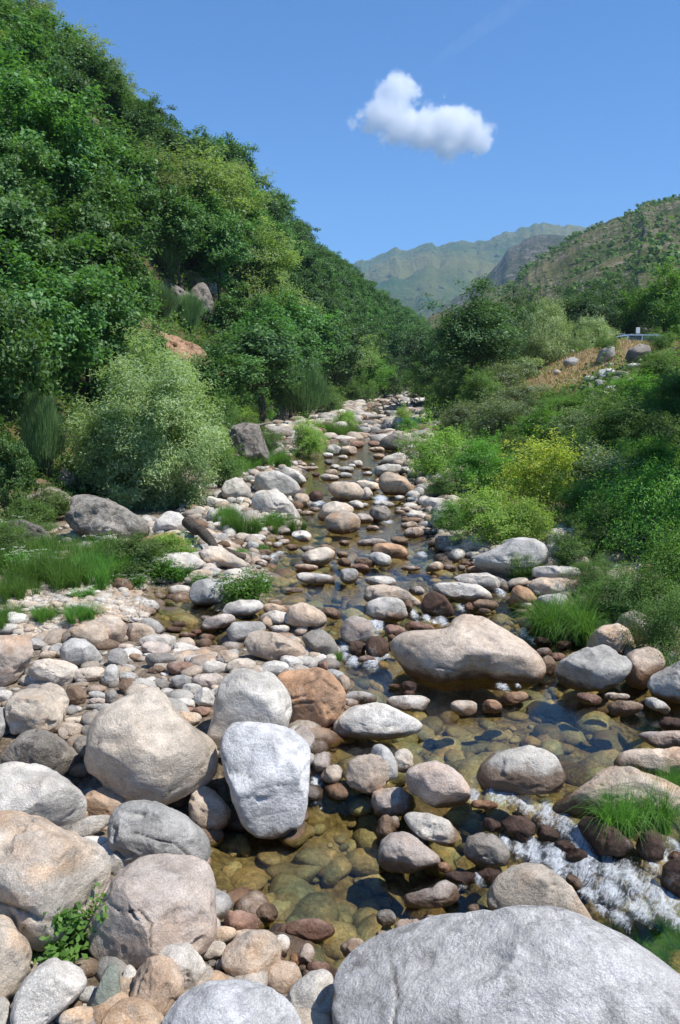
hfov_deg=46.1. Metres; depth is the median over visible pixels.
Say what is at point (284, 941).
river stone
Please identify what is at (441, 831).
boulder
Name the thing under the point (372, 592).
boulder
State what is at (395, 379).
oak tree
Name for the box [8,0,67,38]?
oak tree
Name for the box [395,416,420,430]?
bush
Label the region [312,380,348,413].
bush
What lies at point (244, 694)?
boulder
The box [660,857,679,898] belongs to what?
boulder
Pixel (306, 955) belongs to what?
river stone
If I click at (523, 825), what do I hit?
boulder
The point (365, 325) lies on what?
oak tree
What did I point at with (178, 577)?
wild plant
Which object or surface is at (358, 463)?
river stone
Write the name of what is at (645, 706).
river stone
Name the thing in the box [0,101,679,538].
undergrowth
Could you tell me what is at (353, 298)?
oak tree
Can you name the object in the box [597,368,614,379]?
river stone
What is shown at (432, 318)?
valley side
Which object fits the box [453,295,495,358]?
oak tree
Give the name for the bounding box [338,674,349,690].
river stone
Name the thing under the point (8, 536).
bush
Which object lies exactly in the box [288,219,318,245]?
oak tree
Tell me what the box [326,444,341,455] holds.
river stone
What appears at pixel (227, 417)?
bush
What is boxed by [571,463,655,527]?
bush
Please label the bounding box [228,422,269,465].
rock
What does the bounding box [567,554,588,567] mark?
river stone
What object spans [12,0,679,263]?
sky
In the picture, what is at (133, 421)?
willow bush
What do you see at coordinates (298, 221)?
oak tree
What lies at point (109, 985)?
boulder
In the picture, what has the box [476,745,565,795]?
boulder
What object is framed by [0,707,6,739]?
river stone
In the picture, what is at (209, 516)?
river stone
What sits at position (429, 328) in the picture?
oak tree
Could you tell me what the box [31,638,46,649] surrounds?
river stone
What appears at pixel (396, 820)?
river stone
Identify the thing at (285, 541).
river stone
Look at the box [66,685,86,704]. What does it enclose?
river stone
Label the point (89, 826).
boulder
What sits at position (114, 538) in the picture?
bush
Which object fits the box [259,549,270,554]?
river stone
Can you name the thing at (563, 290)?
oak tree
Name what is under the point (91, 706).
river stone
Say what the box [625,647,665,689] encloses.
boulder
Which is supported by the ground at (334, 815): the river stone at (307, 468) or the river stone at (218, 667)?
the river stone at (218, 667)
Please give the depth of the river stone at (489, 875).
5.32 m
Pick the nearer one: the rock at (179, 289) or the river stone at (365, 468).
the river stone at (365, 468)
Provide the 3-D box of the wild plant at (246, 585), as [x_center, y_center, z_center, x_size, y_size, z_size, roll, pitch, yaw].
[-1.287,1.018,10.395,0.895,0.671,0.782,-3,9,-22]
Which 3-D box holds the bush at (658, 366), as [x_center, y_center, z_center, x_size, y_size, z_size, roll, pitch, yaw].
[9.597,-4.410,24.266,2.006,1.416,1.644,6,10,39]
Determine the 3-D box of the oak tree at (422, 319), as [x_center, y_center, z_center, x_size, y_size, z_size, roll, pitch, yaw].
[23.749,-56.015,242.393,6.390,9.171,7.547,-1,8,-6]
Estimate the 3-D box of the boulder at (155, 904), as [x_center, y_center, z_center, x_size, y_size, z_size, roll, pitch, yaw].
[-1.039,2.226,4.437,0.711,0.547,0.601,0,8,0]
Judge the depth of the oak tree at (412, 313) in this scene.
212.40 m
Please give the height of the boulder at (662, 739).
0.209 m
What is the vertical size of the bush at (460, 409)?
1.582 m
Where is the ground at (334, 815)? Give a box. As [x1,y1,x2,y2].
[0,111,679,1023]
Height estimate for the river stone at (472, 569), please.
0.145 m
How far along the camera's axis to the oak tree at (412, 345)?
108.70 m
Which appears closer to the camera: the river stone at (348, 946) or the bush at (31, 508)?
the river stone at (348, 946)
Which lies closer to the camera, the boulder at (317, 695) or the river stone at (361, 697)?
the boulder at (317, 695)
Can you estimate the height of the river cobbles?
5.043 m
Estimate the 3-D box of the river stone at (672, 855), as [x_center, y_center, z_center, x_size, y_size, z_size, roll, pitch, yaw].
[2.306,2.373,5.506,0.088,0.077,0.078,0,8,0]
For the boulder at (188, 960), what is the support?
on the ground at (334, 815)
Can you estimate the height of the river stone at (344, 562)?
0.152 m
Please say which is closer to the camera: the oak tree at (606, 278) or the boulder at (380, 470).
the boulder at (380, 470)
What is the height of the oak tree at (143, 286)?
5.216 m
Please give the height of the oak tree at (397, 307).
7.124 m
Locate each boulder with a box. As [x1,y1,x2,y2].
[0,635,33,686]
[0,729,81,776]
[0,761,86,829]
[0,810,111,951]
[0,915,31,999]
[0,996,9,1023]
[4,688,62,734]
[10,957,86,1023]
[28,658,77,685]
[39,682,68,718]
[59,638,103,666]
[70,620,108,643]
[70,815,109,836]
[84,687,217,804]
[85,787,125,815]
[85,853,216,967]
[90,963,120,1006]
[95,615,126,642]
[101,997,161,1023]
[107,800,210,862]
[130,955,183,1015]
[137,532,183,547]
[152,511,186,531]
[159,552,205,572]
[159,942,206,989]
[161,979,301,1023]
[188,785,230,830]
[189,578,237,604]
[198,546,246,567]
[201,613,235,629]
[207,668,291,749]
[220,721,310,838]
[221,477,250,498]
[221,929,281,975]
[222,600,263,616]
[226,621,265,640]
[244,630,305,660]
[251,489,300,519]
[254,471,299,496]
[277,667,345,727]
[278,918,334,941]
[281,467,305,485]
[286,602,326,627]
[287,969,333,1014]
[302,629,338,654]
[317,501,353,521]
[324,510,360,534]
[328,481,363,501]
[332,702,422,739]
[332,905,679,1023]
[345,754,388,793]
[356,480,379,491]
[363,584,420,605]
[371,543,408,559]
[371,787,415,816]
[374,464,400,476]
[378,452,405,465]
[378,472,413,495]
[378,610,407,621]
[378,831,439,873]
[379,433,414,450]
[386,695,429,711]
[390,614,545,691]
[404,812,461,847]
[404,880,459,908]
[405,760,470,807]
[421,591,453,617]
[424,481,456,497]
[433,582,491,601]
[454,573,499,590]
[460,535,484,550]
[463,832,509,867]
[474,537,548,576]
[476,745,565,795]
[487,862,592,919]
[501,815,535,836]
[509,585,536,607]
[531,566,580,578]
[552,766,679,828]
[555,644,631,691]
[563,357,578,366]
[578,816,633,856]
[586,623,633,655]
[597,346,615,363]
[614,747,679,776]
[616,610,651,642]
[625,343,650,362]
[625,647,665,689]
[635,829,664,862]
[638,730,679,748]
[645,697,669,714]
[647,661,679,703]
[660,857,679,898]
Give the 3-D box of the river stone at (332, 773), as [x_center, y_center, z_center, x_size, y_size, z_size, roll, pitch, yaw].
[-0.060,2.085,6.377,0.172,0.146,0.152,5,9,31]
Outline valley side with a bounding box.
[426,310,468,328]
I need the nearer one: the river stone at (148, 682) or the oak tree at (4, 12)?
the river stone at (148, 682)
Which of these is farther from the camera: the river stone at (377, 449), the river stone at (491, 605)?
the river stone at (377, 449)
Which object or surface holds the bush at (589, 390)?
on the ground at (334, 815)
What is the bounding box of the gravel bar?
[5,576,156,635]
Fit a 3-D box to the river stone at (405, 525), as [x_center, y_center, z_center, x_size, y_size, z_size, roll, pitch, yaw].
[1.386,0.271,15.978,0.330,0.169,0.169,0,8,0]
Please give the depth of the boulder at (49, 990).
3.80 m
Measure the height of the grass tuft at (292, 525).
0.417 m
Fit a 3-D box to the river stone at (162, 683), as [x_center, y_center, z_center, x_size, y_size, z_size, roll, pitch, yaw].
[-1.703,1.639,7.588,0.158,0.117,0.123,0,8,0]
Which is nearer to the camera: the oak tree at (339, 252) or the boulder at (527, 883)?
the boulder at (527, 883)
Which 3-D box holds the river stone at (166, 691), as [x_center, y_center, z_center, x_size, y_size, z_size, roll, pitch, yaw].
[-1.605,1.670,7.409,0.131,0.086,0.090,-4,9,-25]
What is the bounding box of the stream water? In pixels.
[270,399,679,923]
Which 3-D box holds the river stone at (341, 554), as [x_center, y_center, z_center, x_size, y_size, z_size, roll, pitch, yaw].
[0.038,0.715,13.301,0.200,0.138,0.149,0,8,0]
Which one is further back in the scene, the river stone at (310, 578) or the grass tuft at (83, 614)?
the river stone at (310, 578)
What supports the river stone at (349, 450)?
on the stream water
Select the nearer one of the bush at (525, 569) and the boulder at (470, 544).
the bush at (525, 569)
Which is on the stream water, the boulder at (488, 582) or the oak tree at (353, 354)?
the boulder at (488, 582)
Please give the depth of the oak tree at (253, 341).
39.10 m
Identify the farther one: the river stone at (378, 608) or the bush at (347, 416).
the bush at (347, 416)
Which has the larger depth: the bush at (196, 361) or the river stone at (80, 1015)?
the bush at (196, 361)
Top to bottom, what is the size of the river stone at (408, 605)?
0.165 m
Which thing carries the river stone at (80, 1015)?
on the ground at (334, 815)
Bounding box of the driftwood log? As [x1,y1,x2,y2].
[182,516,245,559]
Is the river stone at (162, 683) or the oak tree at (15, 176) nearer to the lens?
the river stone at (162, 683)
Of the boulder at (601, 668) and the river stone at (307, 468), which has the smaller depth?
the boulder at (601, 668)
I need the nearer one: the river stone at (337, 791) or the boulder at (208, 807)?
the boulder at (208, 807)
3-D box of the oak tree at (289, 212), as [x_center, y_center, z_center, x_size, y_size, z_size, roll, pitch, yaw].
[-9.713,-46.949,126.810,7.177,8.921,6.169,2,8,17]
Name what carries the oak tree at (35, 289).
on the ground at (334, 815)
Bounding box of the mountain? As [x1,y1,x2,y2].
[351,222,594,318]
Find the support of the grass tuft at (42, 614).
on the gravel bar
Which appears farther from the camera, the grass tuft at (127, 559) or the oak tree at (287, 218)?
the oak tree at (287, 218)
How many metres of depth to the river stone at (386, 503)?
18.98 m
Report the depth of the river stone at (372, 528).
15.73 m
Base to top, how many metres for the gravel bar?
0.364 m
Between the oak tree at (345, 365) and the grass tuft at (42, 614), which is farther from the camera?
the oak tree at (345, 365)
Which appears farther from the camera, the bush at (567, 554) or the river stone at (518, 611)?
the bush at (567, 554)
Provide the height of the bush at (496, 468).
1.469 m
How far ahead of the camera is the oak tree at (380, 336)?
106.77 m
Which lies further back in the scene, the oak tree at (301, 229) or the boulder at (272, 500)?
the oak tree at (301, 229)
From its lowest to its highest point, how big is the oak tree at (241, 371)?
4.332 m
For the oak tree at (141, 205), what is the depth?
40.80 m
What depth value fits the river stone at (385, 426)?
43.36 m
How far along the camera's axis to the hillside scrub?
303.60 m
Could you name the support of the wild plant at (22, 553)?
on the ground at (334, 815)
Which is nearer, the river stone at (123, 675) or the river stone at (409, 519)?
the river stone at (123, 675)
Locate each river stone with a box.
[0,690,12,701]
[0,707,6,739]
[7,612,28,623]
[19,478,49,489]
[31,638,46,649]
[39,650,56,658]
[58,722,81,740]
[58,1006,92,1023]
[64,717,82,723]
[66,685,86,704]
[70,1001,82,1008]
[73,666,104,681]
[73,736,86,756]
[78,986,96,1003]
[81,725,89,735]
[85,836,106,844]
[86,703,100,708]
[88,691,104,698]
[89,698,105,703]
[104,664,119,682]
[105,689,117,702]
[107,648,127,665]
[110,852,129,873]
[111,578,132,589]
[118,644,133,648]
[119,671,136,679]
[119,678,135,692]
[121,664,135,671]
[123,964,135,977]
[127,622,154,641]
[129,653,140,660]
[132,678,156,686]
[139,599,159,610]
[139,634,175,649]
[141,618,163,633]
[141,641,170,652]
[145,652,175,666]
[148,665,165,673]
[153,678,168,689]
[161,688,172,695]
[165,626,182,631]
[166,661,193,674]
[168,585,189,593]
[170,648,184,652]
[171,675,190,687]
[172,621,185,626]
[173,642,199,650]
[178,698,194,706]
[178,711,201,724]
[179,632,195,637]
[182,683,200,693]
[184,576,194,584]
[189,569,213,576]
[191,629,201,633]
[192,673,223,687]
[192,706,210,716]
[194,687,214,705]
[199,634,215,640]
[200,661,225,673]
[201,941,225,960]
[205,496,221,506]
[206,509,221,520]
[207,960,215,966]
[209,568,219,576]
[212,534,221,538]
[214,926,236,942]
[215,958,222,970]
[217,650,237,662]
[223,568,244,576]
[224,910,258,929]
[226,497,235,502]
[226,658,255,671]
[243,498,250,504]
[246,541,258,549]
[251,534,265,541]
[256,902,277,922]
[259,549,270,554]
[259,610,286,624]
[261,555,271,561]
[261,616,272,628]
[262,660,288,675]
[263,603,286,612]
[267,960,301,993]
[269,625,289,632]
[272,527,290,534]
[272,542,281,547]
[275,536,283,540]
[276,934,289,957]
[278,539,289,544]
[280,655,302,666]
[285,588,302,592]
[287,544,298,550]
[289,953,298,965]
[292,530,311,541]
[293,501,302,508]
[294,493,309,508]
[294,564,317,570]
[295,725,314,750]
[296,572,334,583]
[298,943,314,966]
[299,965,306,971]
[300,511,314,515]
[301,466,318,470]
[301,546,314,551]
[301,547,334,566]
[307,961,330,970]
[308,490,322,501]
[308,652,319,657]
[309,507,319,511]
[311,752,332,771]
[312,472,319,476]
[317,544,335,550]
[320,474,338,481]
[320,661,328,669]
[320,764,342,783]
[321,607,340,619]
[323,453,332,457]
[324,459,331,464]
[325,469,336,474]
[325,782,348,799]
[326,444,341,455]
[327,669,344,679]
[330,464,339,469]
[331,497,346,501]
[336,551,347,557]
[337,455,347,459]
[338,466,353,472]
[338,472,351,478]
[338,558,350,566]
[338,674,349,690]
[339,540,349,545]
[340,568,357,584]
[340,616,373,643]
[340,938,363,957]
[341,446,356,455]
[345,698,358,706]
[346,691,376,704]
[348,500,363,509]
[348,641,364,658]
[349,563,369,570]
[350,441,364,447]
[352,415,361,421]
[353,460,362,467]
[354,558,374,567]
[356,513,372,523]
[357,538,386,546]
[358,655,375,663]
[359,413,374,417]
[359,420,377,424]
[359,427,370,432]
[360,432,370,437]
[360,467,370,469]
[362,471,372,475]
[362,487,372,500]
[365,576,395,585]
[365,597,406,622]
[365,636,388,660]
[366,525,378,530]
[368,441,379,446]
[368,552,391,566]
[369,447,383,451]
[369,507,390,521]
[370,426,379,431]
[371,505,389,521]
[371,744,397,779]
[373,454,384,459]
[373,501,394,507]
[375,414,386,418]
[376,815,395,838]
[376,909,395,926]
[381,423,390,428]
[384,624,404,635]
[387,634,395,640]
[388,684,399,688]
[390,536,408,545]
[391,816,399,828]
[394,748,412,772]
[394,919,418,927]
[395,495,404,500]
[400,566,420,570]
[401,517,419,522]
[401,521,417,528]
[401,681,416,692]
[403,691,414,694]
[404,527,423,537]
[404,600,412,612]
[405,621,434,630]
[407,497,417,501]
[407,510,424,518]
[409,586,424,595]
[414,487,423,496]
[423,497,444,507]
[424,515,430,520]
[426,561,443,571]
[430,507,452,525]
[435,535,460,551]
[436,862,450,873]
[443,565,456,569]
[444,871,475,886]
[450,700,476,715]
[457,565,465,570]
[464,602,472,611]
[466,566,480,573]
[467,904,489,911]
[471,800,497,809]
[472,599,497,610]
[475,868,501,882]
[478,608,490,613]
[482,699,501,712]
[483,818,501,832]
[501,691,527,704]
[513,832,528,842]
[516,609,528,613]
[518,617,531,631]
[519,602,531,608]
[529,577,570,594]
[533,637,550,645]
[536,647,551,656]
[537,593,566,605]
[537,825,559,842]
[542,655,555,674]
[543,557,558,565]
[549,652,564,661]
[551,547,568,563]
[555,840,575,853]
[556,641,570,648]
[565,874,581,888]
[566,848,587,863]
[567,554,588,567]
[576,693,601,704]
[583,375,596,383]
[594,379,603,387]
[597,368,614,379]
[604,692,629,700]
[607,610,621,620]
[607,700,642,716]
[614,371,627,377]
[627,363,638,367]
[642,700,650,708]
[659,717,679,730]
[668,851,679,859]
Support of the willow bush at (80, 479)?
on the ground at (334, 815)
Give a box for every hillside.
[434,234,577,313]
[456,196,679,368]
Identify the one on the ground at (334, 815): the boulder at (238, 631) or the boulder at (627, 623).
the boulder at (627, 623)
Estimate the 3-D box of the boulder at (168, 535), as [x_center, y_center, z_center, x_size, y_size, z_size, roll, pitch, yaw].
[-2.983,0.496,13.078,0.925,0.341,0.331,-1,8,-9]
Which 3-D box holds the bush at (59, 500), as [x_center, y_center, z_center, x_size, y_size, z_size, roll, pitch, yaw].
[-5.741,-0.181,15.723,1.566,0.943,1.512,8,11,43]
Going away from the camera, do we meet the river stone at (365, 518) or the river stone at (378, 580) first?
the river stone at (378, 580)
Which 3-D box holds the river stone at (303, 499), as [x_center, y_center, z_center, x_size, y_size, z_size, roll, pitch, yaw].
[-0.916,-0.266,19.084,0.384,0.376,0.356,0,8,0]
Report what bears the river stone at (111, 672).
on the ground at (334, 815)
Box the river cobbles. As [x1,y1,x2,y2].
[0,391,679,1023]
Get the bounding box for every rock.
[5,519,53,544]
[25,487,71,512]
[56,469,81,487]
[64,494,150,539]
[151,330,218,374]
[166,283,199,300]
[184,269,217,294]
[190,282,216,322]
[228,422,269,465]
[271,446,283,455]
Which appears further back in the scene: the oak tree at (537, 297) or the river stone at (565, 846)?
the oak tree at (537, 297)
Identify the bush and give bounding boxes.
[0,414,38,517]
[0,496,61,528]
[0,505,34,554]
[0,519,28,549]
[14,381,67,478]
[22,480,74,520]
[30,520,63,540]
[57,316,235,510]
[58,397,144,502]
[80,475,113,497]
[82,526,182,585]
[92,359,138,399]
[96,532,127,547]
[143,284,180,321]
[144,530,198,555]
[148,224,186,278]
[171,286,207,333]
[183,321,225,362]
[183,352,207,402]
[195,370,225,412]
[201,384,243,444]
[201,437,250,484]
[205,324,227,347]
[212,426,234,458]
[226,401,271,440]
[228,396,261,424]
[242,396,277,421]
[263,429,289,452]
[281,353,334,419]
[286,411,329,459]
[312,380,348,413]
[331,407,361,426]
[335,377,362,399]
[342,371,378,403]
[388,409,472,478]
[391,402,414,420]
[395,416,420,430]
[398,361,446,397]
[422,364,476,409]
[422,467,463,495]
[425,498,468,531]
[437,398,487,428]
[437,427,510,494]
[444,474,527,545]
[456,390,522,443]
[458,363,508,406]
[465,448,526,497]
[483,360,526,389]
[484,381,556,409]
[487,492,564,541]
[488,427,544,468]
[490,423,587,520]
[497,355,552,379]
[501,391,570,430]
[501,391,579,455]
[505,551,551,575]
[507,293,577,369]
[516,383,581,413]
[524,345,569,362]
[526,423,618,479]
[534,393,604,418]
[536,392,622,451]
[540,476,609,527]
[541,519,597,573]
[550,489,645,557]
[557,552,628,597]
[561,436,665,499]
[567,313,628,353]
[570,452,679,565]
[571,387,611,402]
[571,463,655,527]
[573,560,664,617]
[575,377,677,446]
[585,445,660,488]
[593,328,622,357]
[597,430,679,489]
[599,366,676,411]
[604,392,676,447]
[606,408,679,454]
[618,553,679,667]
[619,344,679,381]
[623,518,679,623]
[631,367,679,420]
[642,327,679,350]
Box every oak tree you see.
[0,0,55,71]
[0,9,55,89]
[0,26,41,100]
[0,44,118,259]
[0,57,69,127]
[0,65,110,149]
[0,86,151,206]
[0,106,66,251]
[0,185,80,301]
[0,224,121,404]
[0,230,170,407]
[0,282,70,402]
[7,19,74,96]
[8,0,50,36]
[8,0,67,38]
[10,0,88,61]
[15,167,168,371]
[31,126,138,266]
[36,27,127,124]
[44,58,103,116]
[53,18,118,75]
[61,233,166,337]
[90,108,182,265]
[91,68,137,127]
[97,55,141,103]
[98,71,158,127]
[103,99,164,142]
[109,138,195,246]
[113,158,159,219]
[121,93,161,146]
[127,124,217,177]
[132,114,186,141]
[137,134,281,267]
[139,182,231,288]
[141,135,209,216]
[145,93,177,122]
[169,122,198,151]
[182,214,250,300]
[185,331,270,416]
[186,190,263,307]
[192,124,226,163]
[196,156,276,210]
[198,200,258,294]
[202,279,267,339]
[205,313,318,427]
[212,136,258,177]
[214,128,259,172]
[219,239,277,304]
[223,211,310,298]
[225,157,253,177]
[228,176,270,221]
[228,294,302,404]
[239,271,323,321]
[241,173,269,222]
[248,170,274,192]
[248,185,291,225]
[251,282,309,308]
[253,191,290,229]
[253,213,298,252]
[253,265,299,294]
[259,285,346,415]
[270,187,297,217]
[274,316,335,418]
[279,291,351,373]
[282,221,313,231]
[282,263,338,293]
[284,227,304,267]
[287,214,320,235]
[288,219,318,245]
[289,241,323,270]
[289,273,338,315]
[292,248,329,281]
[294,239,333,275]
[308,301,354,378]
[314,246,333,256]
[316,255,338,272]
[319,257,344,293]
[319,316,375,391]
[321,336,360,393]
[322,291,349,315]
[324,247,341,265]
[324,291,361,323]
[324,303,357,326]
[325,281,350,295]
[329,274,357,290]
[330,263,353,277]
[330,284,368,317]
[331,254,355,274]
[332,311,368,385]
[333,291,360,315]
[337,334,386,391]
[343,259,361,273]
[345,269,376,295]
[347,270,363,295]
[349,319,383,369]
[350,296,381,328]
[351,278,366,292]
[353,291,378,312]
[356,317,392,353]
[358,272,373,289]
[362,282,390,308]
[364,351,409,397]
[365,304,387,338]
[369,307,428,392]
[373,309,386,323]
[374,315,404,351]
[379,306,388,319]
[382,291,391,306]
[382,306,395,324]
[388,301,402,325]
[389,298,409,322]
[391,310,419,327]
[392,317,415,341]
[398,323,436,376]
[400,316,470,397]
[407,307,417,317]
[411,317,427,327]
[415,313,426,322]
[418,272,535,388]
[421,320,434,334]
[437,281,555,375]
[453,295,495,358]
[515,284,558,333]
[532,283,589,339]
[544,282,626,343]
[569,270,636,345]
[593,274,659,334]
[647,314,679,341]
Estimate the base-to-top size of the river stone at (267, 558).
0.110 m
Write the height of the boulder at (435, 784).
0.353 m
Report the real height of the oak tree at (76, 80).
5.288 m
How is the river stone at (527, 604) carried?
on the stream water
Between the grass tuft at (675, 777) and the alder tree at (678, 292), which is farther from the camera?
the alder tree at (678, 292)
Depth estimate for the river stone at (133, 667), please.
8.03 m
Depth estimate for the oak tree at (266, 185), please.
96.03 m
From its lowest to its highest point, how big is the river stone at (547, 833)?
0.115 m
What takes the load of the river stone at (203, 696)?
on the ground at (334, 815)
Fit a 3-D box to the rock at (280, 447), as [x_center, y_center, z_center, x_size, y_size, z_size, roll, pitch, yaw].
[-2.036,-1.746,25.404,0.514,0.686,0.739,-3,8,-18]
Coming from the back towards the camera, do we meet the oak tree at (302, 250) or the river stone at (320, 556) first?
the oak tree at (302, 250)
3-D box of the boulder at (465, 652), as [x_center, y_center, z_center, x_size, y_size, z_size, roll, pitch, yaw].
[1.369,1.522,8.636,1.640,0.850,0.920,0,8,0]
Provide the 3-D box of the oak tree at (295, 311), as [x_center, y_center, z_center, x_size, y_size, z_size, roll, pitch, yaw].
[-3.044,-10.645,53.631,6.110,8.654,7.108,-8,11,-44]
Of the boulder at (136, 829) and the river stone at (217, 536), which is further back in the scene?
the river stone at (217, 536)
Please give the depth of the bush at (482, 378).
35.86 m
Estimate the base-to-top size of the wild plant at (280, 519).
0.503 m
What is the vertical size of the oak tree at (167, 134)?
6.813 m
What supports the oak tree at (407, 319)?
on the ground at (334, 815)
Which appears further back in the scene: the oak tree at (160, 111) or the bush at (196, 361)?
the oak tree at (160, 111)
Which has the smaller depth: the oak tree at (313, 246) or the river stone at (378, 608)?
the river stone at (378, 608)
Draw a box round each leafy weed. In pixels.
[31,939,79,958]
[34,882,107,964]
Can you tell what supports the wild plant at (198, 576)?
on the river cobbles
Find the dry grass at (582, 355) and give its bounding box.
[505,338,679,397]
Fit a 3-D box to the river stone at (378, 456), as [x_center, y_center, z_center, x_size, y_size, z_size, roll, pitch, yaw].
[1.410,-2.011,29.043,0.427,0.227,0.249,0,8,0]
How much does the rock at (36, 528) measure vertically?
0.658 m
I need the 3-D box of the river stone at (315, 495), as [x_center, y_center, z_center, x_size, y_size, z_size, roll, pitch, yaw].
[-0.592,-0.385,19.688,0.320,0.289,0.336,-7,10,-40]
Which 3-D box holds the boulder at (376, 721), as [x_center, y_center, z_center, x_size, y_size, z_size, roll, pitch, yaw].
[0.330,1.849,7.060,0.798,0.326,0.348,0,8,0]
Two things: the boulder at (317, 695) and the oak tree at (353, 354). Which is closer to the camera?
the boulder at (317, 695)
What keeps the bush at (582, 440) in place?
on the ground at (334, 815)
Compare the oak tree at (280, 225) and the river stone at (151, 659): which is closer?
the river stone at (151, 659)
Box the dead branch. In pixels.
[252,421,275,425]
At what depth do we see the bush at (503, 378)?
38.67 m
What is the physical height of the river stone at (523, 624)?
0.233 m
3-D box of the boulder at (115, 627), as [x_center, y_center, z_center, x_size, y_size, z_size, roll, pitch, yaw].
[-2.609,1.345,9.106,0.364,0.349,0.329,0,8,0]
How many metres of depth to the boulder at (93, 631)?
8.78 m
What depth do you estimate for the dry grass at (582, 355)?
36.31 m
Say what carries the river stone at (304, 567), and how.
on the stream water
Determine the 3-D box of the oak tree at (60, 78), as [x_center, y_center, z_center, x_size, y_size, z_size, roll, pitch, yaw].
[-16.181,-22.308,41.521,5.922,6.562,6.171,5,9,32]
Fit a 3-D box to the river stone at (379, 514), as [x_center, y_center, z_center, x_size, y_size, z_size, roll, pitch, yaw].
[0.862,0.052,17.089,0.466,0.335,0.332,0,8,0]
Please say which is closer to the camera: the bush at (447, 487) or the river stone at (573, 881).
the river stone at (573, 881)
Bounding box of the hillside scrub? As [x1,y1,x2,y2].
[454,194,679,340]
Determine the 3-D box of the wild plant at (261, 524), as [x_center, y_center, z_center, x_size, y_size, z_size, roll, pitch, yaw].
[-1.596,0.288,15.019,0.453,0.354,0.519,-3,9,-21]
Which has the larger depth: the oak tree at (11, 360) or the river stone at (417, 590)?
the oak tree at (11, 360)
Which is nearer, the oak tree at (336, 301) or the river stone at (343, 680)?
the river stone at (343, 680)
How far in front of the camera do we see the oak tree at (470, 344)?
41.32 m
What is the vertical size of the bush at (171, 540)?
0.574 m
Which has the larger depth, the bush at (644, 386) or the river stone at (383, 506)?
the bush at (644, 386)
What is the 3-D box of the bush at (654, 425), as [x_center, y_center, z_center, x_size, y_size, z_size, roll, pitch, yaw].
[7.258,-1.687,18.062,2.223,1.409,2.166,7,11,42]
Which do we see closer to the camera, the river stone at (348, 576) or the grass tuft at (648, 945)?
the grass tuft at (648, 945)
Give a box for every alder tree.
[342,348,398,401]
[513,301,539,336]
[611,254,679,335]
[662,263,679,311]
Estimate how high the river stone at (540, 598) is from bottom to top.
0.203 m
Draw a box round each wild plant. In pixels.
[0,546,48,576]
[30,551,69,563]
[62,585,96,597]
[81,528,129,548]
[110,568,150,590]
[137,554,181,586]
[163,561,199,582]
[185,570,210,585]
[208,565,275,606]
[244,517,267,531]
[255,572,276,594]
[262,510,294,524]
[503,555,537,579]
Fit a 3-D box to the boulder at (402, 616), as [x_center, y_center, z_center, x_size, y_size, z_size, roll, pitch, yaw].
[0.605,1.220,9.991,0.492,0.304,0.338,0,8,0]
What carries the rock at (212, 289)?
on the ground at (334, 815)
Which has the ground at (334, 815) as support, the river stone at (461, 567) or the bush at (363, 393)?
the bush at (363, 393)
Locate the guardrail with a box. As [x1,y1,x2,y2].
[612,333,657,340]
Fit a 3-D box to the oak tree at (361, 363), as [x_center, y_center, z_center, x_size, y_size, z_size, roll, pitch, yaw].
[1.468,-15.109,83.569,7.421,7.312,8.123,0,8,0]
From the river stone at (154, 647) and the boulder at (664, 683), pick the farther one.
the river stone at (154, 647)
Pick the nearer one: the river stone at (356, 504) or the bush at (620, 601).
the bush at (620, 601)
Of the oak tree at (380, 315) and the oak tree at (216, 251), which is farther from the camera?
the oak tree at (380, 315)
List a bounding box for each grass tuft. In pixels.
[0,540,21,574]
[0,542,72,588]
[0,547,110,593]
[0,568,46,605]
[0,596,28,632]
[17,526,79,556]
[23,532,115,564]
[26,600,69,622]
[47,600,112,623]
[56,542,126,589]
[70,545,148,577]
[80,540,137,570]
[158,560,187,582]
[209,500,243,521]
[214,503,264,533]
[230,455,258,471]
[233,451,278,466]
[233,546,251,553]
[253,511,309,533]
[258,543,271,549]
[267,444,296,466]
[313,418,340,433]
[327,419,362,434]
[330,647,342,661]
[496,579,629,647]
[560,758,679,848]
[601,893,679,970]
[650,750,679,785]
[651,903,679,945]
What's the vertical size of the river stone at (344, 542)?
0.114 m
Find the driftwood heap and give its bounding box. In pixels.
[370,395,427,410]
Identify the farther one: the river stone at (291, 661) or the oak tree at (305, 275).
the oak tree at (305, 275)
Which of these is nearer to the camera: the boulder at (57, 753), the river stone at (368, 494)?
the boulder at (57, 753)
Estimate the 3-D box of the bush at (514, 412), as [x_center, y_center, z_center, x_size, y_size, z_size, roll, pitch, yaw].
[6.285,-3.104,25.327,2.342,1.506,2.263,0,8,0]
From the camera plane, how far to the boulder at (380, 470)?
24.01 m
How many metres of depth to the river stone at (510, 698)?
7.73 m
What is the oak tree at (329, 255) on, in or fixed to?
on the ground at (334, 815)
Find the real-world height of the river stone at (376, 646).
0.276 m
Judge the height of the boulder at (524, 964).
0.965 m
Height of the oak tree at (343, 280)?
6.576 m
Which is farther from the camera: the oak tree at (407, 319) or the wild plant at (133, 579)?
the oak tree at (407, 319)
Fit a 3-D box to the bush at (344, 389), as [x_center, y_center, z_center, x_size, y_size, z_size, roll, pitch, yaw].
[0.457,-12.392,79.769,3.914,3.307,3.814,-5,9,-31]
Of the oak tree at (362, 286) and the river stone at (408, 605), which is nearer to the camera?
the river stone at (408, 605)
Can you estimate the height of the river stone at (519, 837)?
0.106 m
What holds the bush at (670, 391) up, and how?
on the ground at (334, 815)
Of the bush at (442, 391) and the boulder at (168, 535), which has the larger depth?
the bush at (442, 391)
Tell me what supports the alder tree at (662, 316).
on the ground at (334, 815)
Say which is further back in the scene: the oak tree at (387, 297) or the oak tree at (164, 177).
the oak tree at (387, 297)
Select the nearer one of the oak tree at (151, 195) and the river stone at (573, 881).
the river stone at (573, 881)

